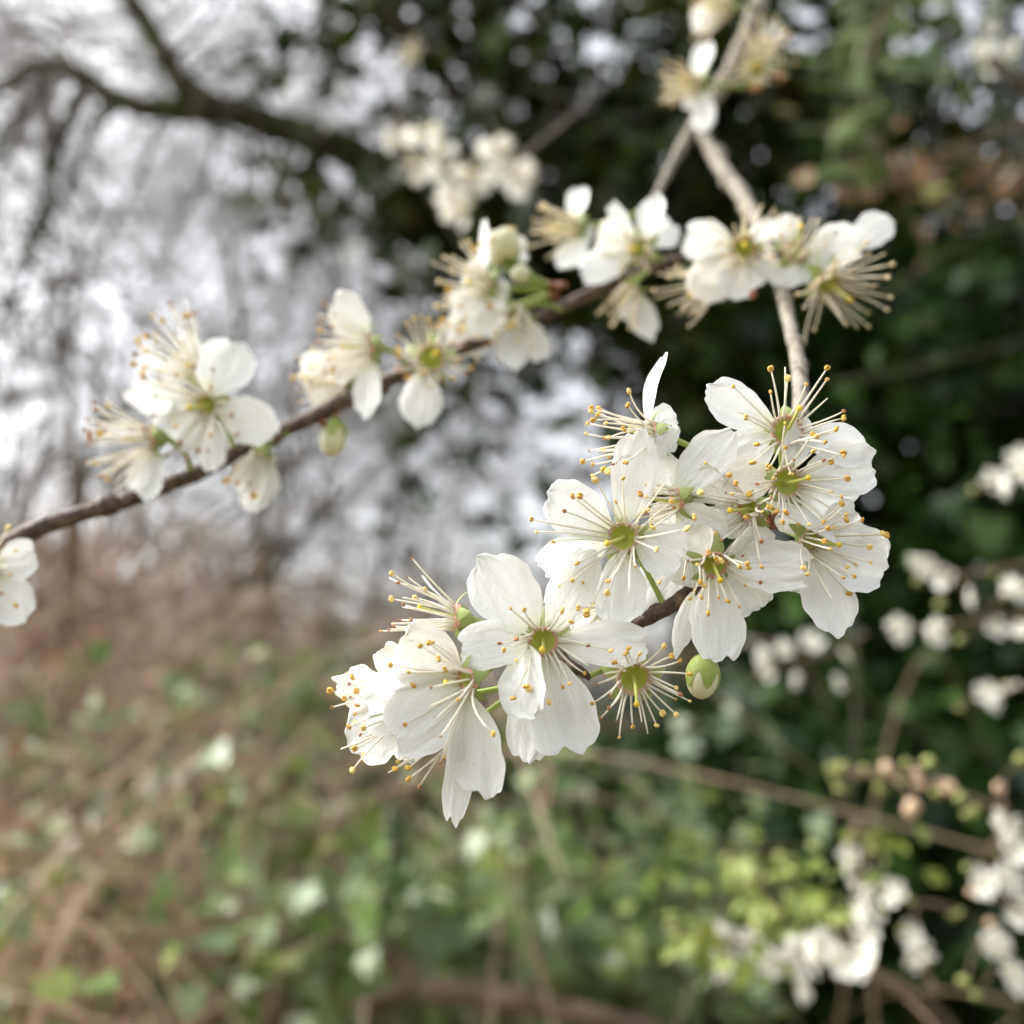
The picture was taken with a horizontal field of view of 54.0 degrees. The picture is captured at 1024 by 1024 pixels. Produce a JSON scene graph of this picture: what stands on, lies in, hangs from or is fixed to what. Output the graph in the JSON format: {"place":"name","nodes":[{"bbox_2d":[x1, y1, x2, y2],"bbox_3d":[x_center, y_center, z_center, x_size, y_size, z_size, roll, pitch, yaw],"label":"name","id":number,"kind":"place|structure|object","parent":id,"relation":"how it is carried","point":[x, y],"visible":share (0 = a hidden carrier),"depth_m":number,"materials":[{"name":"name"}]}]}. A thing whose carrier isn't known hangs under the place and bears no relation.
{"place":"outdoors","nodes":[
{"label":"outdoors","id":0,"kind":"place"},
{"bbox_2d":[79,670,585,1023],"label":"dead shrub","id":1,"kind":"object","parent":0,"point":[343,722],"visible":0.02,"depth_m":2.17,"materials":[{"name":"brown plant"}]},
{"bbox_2d":[0,186,895,625],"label":"blossom branch","id":2,"kind":"object","parent":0,"point":[484,310],"visible":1,"depth_m":0.22,"materials":[{"name":"white plant"}]},
{"bbox_2d":[327,200,890,827],"bbox_3d":[0.040,-0.022,0.180,0.065,0.146,0.135,-10,-15,42],"label":"blossom sprig","id":3,"kind":"object","parent":2,"relation":"attached to","point":[415,696],"visible":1,"depth_m":0.14,"materials":[{"name":"white plant"}]},
{"bbox_2d":[651,0,798,225],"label":"blossom twig","id":4,"kind":"object","parent":2,"relation":"attached to","point":[708,17],"visible":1,"depth_m":0.31,"materials":[{"name":"grey plant"}]},
{"bbox_2d":[382,33,585,231],"bbox_3d":[-0.021,-0.227,0.615,0.135,0.180,0.142,0,-11,0],"label":"blurred blossom","id":5,"kind":"object","parent":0,"point":[454,186],"visible":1,"depth_m":0.62,"materials":[{"name":"white plant"}]},
{"bbox_2d":[0,0,1023,709],"label":"sky","id":6,"kind":"structure","parent":0,"point":[661,626],"materials":[{"name":"white"}]},
{"bbox_2d":[185,710,897,1023],"bbox_3d":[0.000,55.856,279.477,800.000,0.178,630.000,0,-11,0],"label":"ground","id":7,"kind":"structure","parent":0,"point":[621,824],"depth_m":6.34,"materials":[{"name":"brown soil"}]},
{"bbox_2d":[51,426,76,923],"bbox_3d":[-0.897,0.752,2.003,0.043,1.812,0.372,1,-11,-3],"label":"sapling","id":8,"kind":"object","parent":7,"relation":"on","point":[65,586],"visible":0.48,"depth_m":1.99,"materials":[{"name":"brown plant"}]},
{"bbox_2d":[0,807,310,1023],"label":"dead shrub","id":9,"kind":"object","parent":7,"relation":"on","point":[118,1012],"visible":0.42,"depth_m":1.16,"materials":[{"name":"wood"}]},
{"bbox_2d":[127,845,299,882],"bbox_3d":[-0.416,0.496,1.407,0.238,0.060,0.043,3,-11,-15],"label":"bramble cane","id":10,"kind":"object","parent":9,"relation":"attached to","point":[195,847],"visible":0.32,"depth_m":1.40,"materials":[{"name":"brown plant"}]},
{"bbox_2d":[0,542,336,1018],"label":"bramble bush","id":11,"kind":"object","parent":7,"relation":"on","point":[38,703],"visible":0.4,"depth_m":1.79,"materials":[{"name":"green plant"}]},
{"bbox_2d":[0,660,352,1023],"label":"dead shrub","id":12,"kind":"object","parent":7,"relation":"on","point":[75,815],"visible":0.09,"depth_m":1.64,"materials":[{"name":"brown plant"}]},
{"bbox_2d":[0,445,367,1020],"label":"dead shrub","id":13,"kind":"object","parent":7,"relation":"on","point":[44,602],"visible":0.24,"depth_m":2.80,"materials":[{"name":"brown plant"}]},
{"bbox_2d":[0,713,532,1023],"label":"bramble bush","id":14,"kind":"object","parent":7,"relation":"on","point":[186,1004],"visible":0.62,"depth_m":1.12,"materials":[{"name":"green plant"}]},
{"bbox_2d":[0,839,38,860],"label":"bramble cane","id":15,"kind":"object","parent":14,"relation":"attached to","point":[33,855],"visible":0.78,"depth_m":1.19,"materials":[{"name":"beige plant"}]},
{"bbox_2d":[0,467,544,1015],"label":"dead shrub","id":16,"kind":"object","parent":7,"relation":"on","point":[208,605],"visible":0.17,"depth_m":4.12,"materials":[{"name":"beige plant"}]},
{"bbox_2d":[0,15,546,660],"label":"bare tree","id":17,"kind":"object","parent":7,"relation":"on","point":[64,487],"visible":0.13,"depth_m":9.53,"materials":[{"name":"grey plant"}]},
{"bbox_2d":[0,0,577,973],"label":"bare tree","id":18,"kind":"object","parent":7,"relation":"on","point":[260,526],"visible":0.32,"depth_m":5.38,"materials":[{"name":"grey plant"}]},
{"bbox_2d":[0,0,580,739],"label":"bare tree","id":19,"kind":"object","parent":7,"relation":"on","point":[82,382],"visible":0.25,"depth_m":7.31,"materials":[{"name":"grey plant"}]},
{"bbox_2d":[0,0,593,666],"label":"bare tree","id":20,"kind":"object","parent":7,"relation":"on","point":[46,418],"visible":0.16,"depth_m":8.57,"materials":[{"name":"grey plant"}]},
{"bbox_2d":[0,0,669,706],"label":"bare tree","id":21,"kind":"object","parent":7,"relation":"on","point":[104,386],"visible":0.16,"depth_m":6.80,"materials":[{"name":"grey plant"}]},
{"bbox_2d":[8,637,732,1023],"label":"bramble bush","id":22,"kind":"object","parent":7,"relation":"on","point":[486,897],"visible":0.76,"depth_m":1.19,"materials":[{"name":"green plant"}]},
{"bbox_2d":[351,915,662,1023],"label":"fallen stick","id":23,"kind":"object","parent":22,"relation":"on","point":[475,994],"visible":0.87,"depth_m":1.09,"materials":[{"name":"brown wood"}]},
{"bbox_2d":[97,635,652,879],"bbox_3d":[-1.544,2.154,8.215,5.717,2.656,3.398,0,-11,0],"label":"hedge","id":24,"kind":"object","parent":7,"relation":"on","point":[343,726],"depth_m":7.88,"materials":[{"name":"plant"}]},
{"bbox_2d":[0,528,752,1023],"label":"bramble bush","id":25,"kind":"object","parent":7,"relation":"on","point":[216,754],"visible":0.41,"depth_m":1.60,"materials":[{"name":"green plant"}]},
{"bbox_2d":[0,674,761,1021],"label":"bramble bush","id":26,"kind":"object","parent":7,"relation":"on","point":[600,746],"visible":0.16,"depth_m":1.87,"materials":[{"name":"plant"}]},
{"bbox_2d":[0,583,776,1021],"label":"bramble bush","id":27,"kind":"object","parent":7,"relation":"on","point":[334,663],"visible":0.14,"depth_m":2.48,"materials":[{"name":"green plant"}]},
{"bbox_2d":[0,0,780,849],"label":"bare tree","id":28,"kind":"object","parent":7,"relation":"on","point":[86,456],"visible":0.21,"depth_m":7.07,"materials":[{"name":"grey plant"}]},
{"bbox_2d":[0,513,834,1023],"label":"dead shrub","id":29,"kind":"object","parent":7,"relation":"on","point":[74,695],"visible":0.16,"depth_m":1.69,"materials":[{"name":"brown plant"}]},
{"bbox_2d":[0,543,1006,1023],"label":"dead shrub","id":30,"kind":"object","parent":7,"relation":"on","point":[88,1001],"visible":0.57,"depth_m":1.17,"materials":[{"name":"brown plant"}]},
{"bbox_2d":[33,862,107,1023],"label":"bramble cane","id":31,"kind":"object","parent":30,"relation":"attached to","point":[55,955],"visible":0.81,"depth_m":1.04,"materials":[{"name":"plant"}]},
{"bbox_2d":[62,877,207,925],"bbox_3d":[-0.419,0.446,1.143,0.168,0.072,0.032,9,-14,-39],"label":"bramble cane","id":32,"kind":"object","parent":30,"relation":"attached to","point":[82,889],"visible":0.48,"depth_m":1.11,"materials":[{"name":"plant"}]},
{"bbox_2d":[230,717,321,946],"bbox_3d":[-0.343,0.455,1.446,0.126,0.313,0.028,7,-13,-33],"label":"bramble cane","id":33,"kind":"object","parent":30,"relation":"attached to","point":[262,782],"visible":0.55,"depth_m":1.44,"materials":[{"name":"brown plant"}]},
{"bbox_2d":[325,795,342,975],"bbox_3d":[-0.235,0.545,1.337,0.020,0.320,0.074,1,-11,-4],"label":"bramble cane","id":34,"kind":"object","parent":30,"relation":"attached to","point":[332,906],"visible":0.49,"depth_m":1.34,"materials":[{"name":"brown plant"}]},
{"bbox_2d":[692,831,848,982],"bbox_3d":[0.151,0.239,0.613,0.093,0.096,0.124,-5,-12,24],"label":"blackthorn spray","id":35,"kind":"object","parent":30,"relation":"attached to","point":[794,903],"visible":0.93,"depth_m":0.61,"materials":[{"name":"green plant"}]},
{"bbox_2d":[655,869,934,1023],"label":"blackthorn spray","id":36,"kind":"object","parent":30,"relation":"attached to","point":[702,943],"visible":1,"depth_m":0.51,"materials":[{"name":"white plant"}]},
{"bbox_2d":[753,630,867,692],"bbox_3d":[0.231,0.118,0.792,0.107,0.048,0.058,3,-11,-16],"label":"blackthorn spray","id":37,"kind":"object","parent":30,"relation":"attached to","point":[763,661],"visible":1,"depth_m":0.79,"materials":[{"name":"white plant"}]},
{"bbox_2d":[810,796,947,945],"bbox_3d":[0.197,0.200,0.550,0.065,0.078,0.105,0,-11,0],"label":"blackthorn spray","id":38,"kind":"object","parent":30,"relation":"attached to","point":[885,893],"visible":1,"depth_m":0.54,"materials":[{"name":"white plant"}]},
{"bbox_2d":[826,753,1023,819],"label":"blackthorn spray","id":39,"kind":"object","parent":30,"relation":"attached to","point":[911,807],"visible":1,"depth_m":0.50,"materials":[{"name":"yellow"}]},
{"bbox_2d":[898,901,994,996],"bbox_3d":[0.225,0.234,0.541,0.061,0.048,0.034,4,-12,-22],"label":"blackthorn spray","id":40,"kind":"object","parent":30,"relation":"attached to","point":[921,955],"visible":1,"depth_m":0.54,"materials":[{"name":"white plant"}]},
{"bbox_2d":[885,574,1023,646],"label":"blackthorn spray","id":41,"kind":"object","parent":30,"relation":"attached to","point":[934,628],"visible":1,"depth_m":0.61,"materials":[{"name":"white plant"}]},
{"bbox_2d":[908,555,1023,610],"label":"blackthorn spray","id":42,"kind":"object","parent":30,"relation":"attached to","point":[944,581],"visible":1,"depth_m":0.61,"materials":[{"name":"white plant"}]},
{"bbox_2d":[952,681,1023,713],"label":"blackthorn spray","id":43,"kind":"object","parent":30,"relation":"attached to","point":[988,695],"visible":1,"depth_m":0.62,"materials":[{"name":"white plant"}]},
{"bbox_2d":[957,927,1023,1000],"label":"blackthorn spray","id":44,"kind":"object","parent":30,"relation":"attached to","point":[1000,945],"visible":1,"depth_m":0.51,"materials":[{"name":"white plant"}]},
{"bbox_2d":[963,808,1023,929],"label":"blackthorn spray","id":45,"kind":"object","parent":30,"relation":"attached to","point":[982,880],"visible":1,"depth_m":0.49,"materials":[{"name":"white plant"}]},
{"bbox_2d":[969,445,1023,498],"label":"blackthorn spray","id":46,"kind":"object","parent":30,"relation":"attached to","point":[1017,461],"visible":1,"depth_m":0.62,"materials":[{"name":"white plant"}]},
{"bbox_2d":[0,0,1023,761],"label":"ivy tree","id":47,"kind":"object","parent":7,"relation":"on","point":[402,210],"visible":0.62,"depth_m":2.60,"materials":[{"name":"green plant"}]},
{"bbox_2d":[0,0,1023,809],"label":"bare tree","id":48,"kind":"object","parent":7,"relation":"on","point":[280,552],"visible":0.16,"depth_m":4.23,"materials":[{"name":"grey plant"}]},
{"bbox_2d":[0,0,1023,1023],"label":"bare tree","id":49,"kind":"object","parent":7,"relation":"on","point":[168,465],"visible":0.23,"depth_m":4.62,"materials":[{"name":"grey plant"}]},
{"bbox_2d":[0,0,1023,898],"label":"bare tree","id":50,"kind":"object","parent":7,"relation":"on","point":[388,542],"visible":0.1,"depth_m":6.05,"materials":[{"name":"grey plant"}]},
{"bbox_2d":[186,1,924,702],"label":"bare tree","id":51,"kind":"object","parent":7,"relation":"on","point":[456,501],"visible":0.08,"depth_m":9.19,"materials":[{"name":"grey plant"}]},
{"bbox_2d":[491,666,665,824],"bbox_3d":[0.239,2.441,9.023,5.178,2.414,3.698,2,-11,-13],"label":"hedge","id":52,"kind":"object","parent":7,"relation":"on","point":[604,707],"visible":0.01,"depth_m":9.24,"materials":[{"name":"plant"}]},
{"bbox_2d":[169,654,994,1023],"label":"bramble bush","id":53,"kind":"object","parent":7,"relation":"on","point":[649,992],"visible":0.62,"depth_m":1.42,"materials":[{"name":"green plant"}]},
{"bbox_2d":[574,781,684,926],"bbox_3d":[0.172,0.521,1.533,0.173,0.207,0.044,-4,-12,21],"label":"bramble cane","id":54,"kind":"object","parent":53,"relation":"attached to","point":[631,871],"visible":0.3,"depth_m":1.53,"materials":[{"name":"brown plant"}]},
{"bbox_2d":[381,0,1023,603],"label":"bare tree","id":55,"kind":"object","parent":7,"relation":"on","point":[659,400],"visible":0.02,"depth_m":7.18,"materials":[{"name":"grey plant"}]},
{"bbox_2d":[521,54,1023,1023],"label":"ivy hedge","id":56,"kind":"object","parent":7,"relation":"on","point":[975,362],"visible":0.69,"depth_m":1.97,"materials":[{"name":"green plant"}]},
{"bbox_2d":[769,0,1016,192],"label":"leafy spray","id":57,"kind":"object","parent":56,"relation":"attached to","point":[856,127],"visible":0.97,"depth_m":1.30,"materials":[{"name":"green plant"}]},
{"bbox_2d":[973,18,1023,86],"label":"blackthorn spray","id":58,"kind":"object","parent":56,"relation":"attached to","point":[980,50],"visible":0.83,"depth_m":1.12,"materials":[{"name":"white plant"}]},
{"bbox_2d":[187,664,1022,1023],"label":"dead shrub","id":59,"kind":"object","parent":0,"point":[759,1010],"visible":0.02,"depth_m":1.68,"materials":[{"name":"brown wood"}]}
]}

